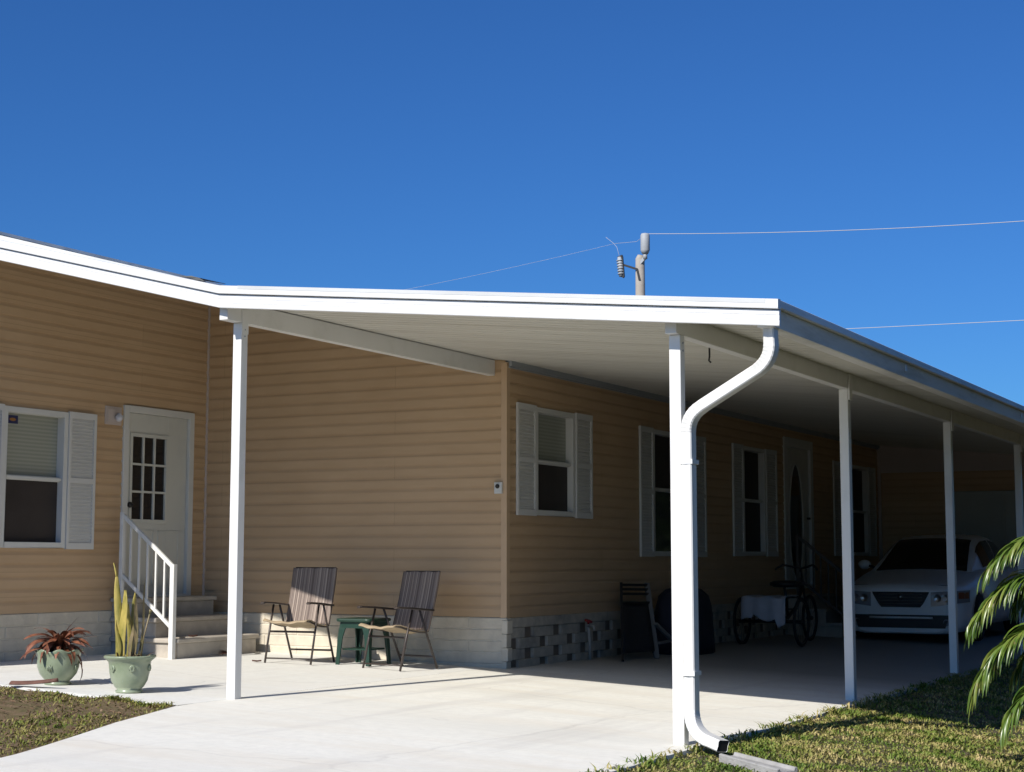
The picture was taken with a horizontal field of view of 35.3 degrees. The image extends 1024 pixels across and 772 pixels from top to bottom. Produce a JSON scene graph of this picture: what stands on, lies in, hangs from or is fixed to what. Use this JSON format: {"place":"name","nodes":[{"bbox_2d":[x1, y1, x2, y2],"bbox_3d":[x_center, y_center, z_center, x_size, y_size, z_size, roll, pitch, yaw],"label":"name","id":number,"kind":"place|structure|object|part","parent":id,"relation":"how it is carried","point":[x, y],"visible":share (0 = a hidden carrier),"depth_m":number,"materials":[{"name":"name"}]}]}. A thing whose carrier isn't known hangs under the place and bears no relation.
{"place":"outdoors","nodes":[
{"label":"outdoors","id":0,"kind":"place"},
{"bbox_2d":[0,686,174,757],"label":"planting bed","id":1,"kind":"object","parent":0,"point":[9,709],"visible":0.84,"depth_m":10.74,"materials":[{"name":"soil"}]},
{"bbox_2d":[0,684,172,757],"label":"weeds","id":2,"kind":"object","parent":1,"relation":"on","point":[135,703],"visible":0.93,"depth_m":10.28,"materials":[{"name":"green plant"}]},
{"bbox_2d":[0,651,485,708],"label":"walkway","id":3,"kind":"structure","parent":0,"point":[177,682],"depth_m":13.65,"materials":[{"name":"concrete"}]},
{"bbox_2d":[9,678,58,684],"bbox_3d":[-3.622,2.239,12.185,0.418,0.059,0.090,-2,-6,18],"label":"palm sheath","id":4,"kind":"object","parent":3,"relation":"on","point":[33,682],"visible":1,"depth_m":12.15,"materials":[{"name":"brown plant"}]},
{"bbox_2d":[21,622,95,684],"bbox_3d":[-3.518,2.054,12.513,0.573,0.531,0.550,-3,-7,28],"label":"potted plant","id":5,"kind":"object","parent":3,"relation":"on","point":[58,655],"visible":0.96,"depth_m":12.39,"materials":[{"name":"red plant"}]},
{"bbox_2d":[104,563,155,693],"bbox_3d":[-2.858,1.812,12.064,0.394,0.964,0.386,-3,-7,28],"label":"potted plant","id":6,"kind":"object","parent":3,"relation":"on","point":[129,670],"visible":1,"depth_m":11.98,"materials":[{"name":"green plant"}]},
{"bbox_2d":[118,512,176,659],"bbox_3d":[-3.494,1.907,15.389,0.690,1.400,0.050,-3,-7,28],"label":"handrail","id":7,"kind":"object","parent":3,"relation":"on","point":[170,624],"visible":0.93,"depth_m":15.37,"materials":[{"name":"white metal"}]},
{"bbox_2d":[260,567,337,664],"bbox_3d":[-2.004,2.169,15.222,0.544,0.900,0.624,-2,-7,21],"label":"folding chair","id":8,"kind":"object","parent":3,"relation":"on","point":[311,599],"visible":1,"depth_m":15.40,"materials":[{"name":"fabric"}]},
{"bbox_2d":[335,617,390,665],"bbox_3d":[-1.401,2.409,15.174,0.400,0.436,0.400,-3,-7,28],"label":"side table","id":9,"kind":"object","parent":3,"relation":"on","point":[352,622],"visible":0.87,"depth_m":15.09,"materials":[{"name":"green plastic"}]},
{"bbox_2d":[357,571,440,671],"bbox_3d":[-1.034,2.159,14.837,0.544,0.900,0.624,-5,-8,41],"label":"folding chair","id":10,"kind":"object","parent":3,"relation":"on","point":[414,608],"visible":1,"depth_m":14.94,"materials":[{"name":"fabric"}]},
{"bbox_2d":[0,629,1020,771],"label":"driveway","id":11,"kind":"structure","parent":0,"point":[583,715],"depth_m":11.25,"materials":[{"name":"concrete"}]},
{"bbox_2d":[584,619,595,659],"bbox_3d":[0.800,2.618,16.543,0.086,0.433,0.149,2,-7,-19],"label":"water spigot","id":12,"kind":"object","parent":11,"relation":"on","point":[588,621],"visible":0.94,"depth_m":16.58,"materials":[{"name":"grey metal"}]},
{"bbox_2d":[620,582,671,661],"bbox_3d":[1.316,2.499,17.094,0.444,0.816,1.226,-4,-8,35],"label":"folded recliner","id":13,"kind":"object","parent":11,"relation":"on","point":[639,625],"visible":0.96,"depth_m":17.12,"materials":[{"name":"black plastic"}]},
{"bbox_2d":[652,587,714,654],"bbox_3d":[1.936,2.624,18.062,0.554,0.750,0.935,-3,-7,28],"label":"covered grill","id":14,"kind":"object","parent":11,"relation":"on","point":[663,613],"visible":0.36,"depth_m":17.82,"materials":[{"name":"black fabric"}]},
{"bbox_2d":[733,564,817,646],"bbox_3d":[3.532,2.761,20.400,0.840,1.004,2.050,-3,-7,28],"label":"tricycle","id":15,"kind":"object","parent":11,"relation":"on","point":[784,584],"visible":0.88,"depth_m":19.93,"materials":[{"name":"metal"}]},
{"bbox_2d":[741,595,798,627],"bbox_3d":[3.169,2.765,19.740,0.562,0.388,0.550,-3,-7,28],"label":"cloth","id":16,"kind":"object","parent":15,"relation":"on","point":[767,608],"visible":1,"depth_m":19.52,"materials":[{"name":"white fabric"}]},
{"bbox_2d":[796,535,843,637],"bbox_3d":[4.240,2.741,22.047,0.690,1.400,0.050,-3,-7,28],"label":"handrail","id":17,"kind":"object","parent":11,"relation":"on","point":[822,556],"visible":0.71,"depth_m":22.07,"materials":[{"name":"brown metal"}]},
{"bbox_2d":[854,534,1018,640],"bbox_3d":[6.231,2.886,23.357,2.090,1.467,4.554,-3,-7,28],"label":"parked car","id":18,"kind":"object","parent":11,"relation":"on","point":[901,586],"visible":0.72,"depth_m":21.68,"materials":[{"name":"silver metal"}]},
{"bbox_3d":[6.756,2.397,22.986,0.147,0.391,0.870,-3,-7,28],"label":"side window","id":19,"kind":"part","parent":18,"relation":"part of","materials":[{"name":"black glass"}]},
{"bbox_3d":[7.190,2.463,23.797,0.152,0.349,0.835,-3,-7,28],"label":"side window","id":20,"kind":"part","parent":18,"relation":"part of","materials":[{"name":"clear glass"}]},
{"bbox_2d":[876,446,1023,629],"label":"storage shed","id":21,"kind":"structure","parent":11,"relation":"on","point":[911,491],"depth_m":26.23,"materials":[{"name":"beige plastic"}]},
{"bbox_2d":[954,490,1023,629],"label":"door","id":22,"kind":"structure","parent":21,"relation":"in","point":[991,515],"depth_m":25.79,"materials":[{"name":"plastic"}]},
{"bbox_2d":[0,0,1023,405],"label":"sky","id":23,"kind":"structure","parent":0,"point":[355,144],"materials":[{"name":"blue"}]},
{"bbox_2d":[178,655,1023,771],"bbox_3d":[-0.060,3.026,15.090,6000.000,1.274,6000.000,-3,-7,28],"label":"ground","id":24,"kind":"structure","parent":0,"point":[930,713],"depth_m":11.61,"materials":[{"name":"green plant"}]},
{"bbox_2d":[109,595,258,658],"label":"concrete steps","id":25,"kind":"structure","parent":24,"relation":"on","point":[195,615],"depth_m":15.71,"materials":[{"name":"white concrete"}]},
{"bbox_2d":[0,231,879,672],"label":"house","id":26,"kind":"structure","parent":24,"relation":"on","point":[528,515],"depth_m":16.16,"materials":[{"name":"beige plastic"}]},
{"bbox_2d":[0,404,96,548],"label":"window","id":27,"kind":"structure","parent":26,"relation":"in","point":[48,457],"depth_m":15.06,"materials":[{"name":"white glass"}]},
{"bbox_2d":[118,405,194,596],"bbox_3d":[-3.621,1.186,16.332,0.082,1.912,1.075,-3,-7,28],"label":"door","id":28,"kind":"structure","parent":26,"relation":"in","point":[157,472],"depth_m":16.38,"materials":[{"name":"white paint"}]},
{"bbox_2d":[516,402,592,518],"bbox_3d":[0.403,0.779,16.238,0.122,1.088,1.674,-3,-7,28],"label":"window","id":29,"kind":"structure","parent":26,"relation":"in","point":[554,448],"depth_m":16.31,"materials":[{"name":"white glass"}]},
{"bbox_2d":[218,285,1023,751],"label":"carport","id":30,"kind":"object","parent":26,"relation":"attached to","point":[778,363],"visible":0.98,"depth_m":12.38,"materials":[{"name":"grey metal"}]},
{"bbox_2d":[639,426,707,556],"bbox_3d":[1.870,1.274,18.931,0.122,1.468,2.004,-3,-7,28],"label":"window","id":31,"kind":"structure","parent":26,"relation":"in","point":[654,445],"depth_m":18.68,"materials":[{"name":"white glass"}]},
{"bbox_2d":[731,443,778,555],"bbox_3d":[3.199,1.538,21.393,0.122,1.450,1.704,-3,-7,28],"label":"window","id":32,"kind":"structure","parent":26,"relation":"in","point":[754,470],"depth_m":21.53,"materials":[{"name":"white plastic"}]},
{"bbox_2d":[782,436,814,588],"bbox_3d":[4.090,1.825,22.993,0.098,2.132,1.300,-3,-7,28],"label":"door","id":33,"kind":"structure","parent":26,"relation":"in","point":[798,494],"depth_m":23.04,"materials":[{"name":"white paint"}]},
{"bbox_2d":[832,461,877,555],"bbox_3d":[5.399,1.969,25.467,0.122,1.445,2.304,-3,-7,28],"label":"window","id":34,"kind":"structure","parent":26,"relation":"in","point":[863,478],"depth_m":25.91,"materials":[{"name":"white plastic"}]},
{"bbox_2d":[606,233,649,295],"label":"utility pole","id":35,"kind":"object","parent":24,"relation":"on","point":[639,267],"visible":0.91,"depth_m":53.31,"materials":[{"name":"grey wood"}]},
{"bbox_2d":[405,244,611,289],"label":"power line","id":36,"kind":"object","parent":35,"relation":"attached to","point":[506,268],"visible":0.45,"depth_m":56.22,"materials":[{"name":"metal"}]},
{"bbox_2d":[649,221,1021,233],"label":"power line","id":37,"kind":"object","parent":35,"relation":"attached to","point":[819,231],"visible":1,"depth_m":51.30,"materials":[{"name":"metal"}]},
{"bbox_2d":[719,752,796,771],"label":"splash block","id":38,"kind":"object","parent":24,"relation":"on","point":[754,763],"depth_m":9.41,"materials":[{"name":"white concrete"}]},
{"bbox_2d":[787,593,856,637],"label":"concrete steps","id":39,"kind":"structure","parent":24,"relation":"on","point":[829,621],"depth_m":22.18,"materials":[{"name":"grey concrete"}]},
{"bbox_2d":[964,536,1023,752],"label":"palm tree","id":40,"kind":"object","parent":24,"relation":"on","point":[1008,553],"visible":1,"depth_m":10.40,"materials":[{"name":"green plant"}]},
{"bbox_2d":[847,320,1023,328],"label":"power line","id":41,"kind":"object","parent":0,"point":[935,324],"visible":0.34,"depth_m":43.48,"materials":[{"name":"metal"}]}
]}

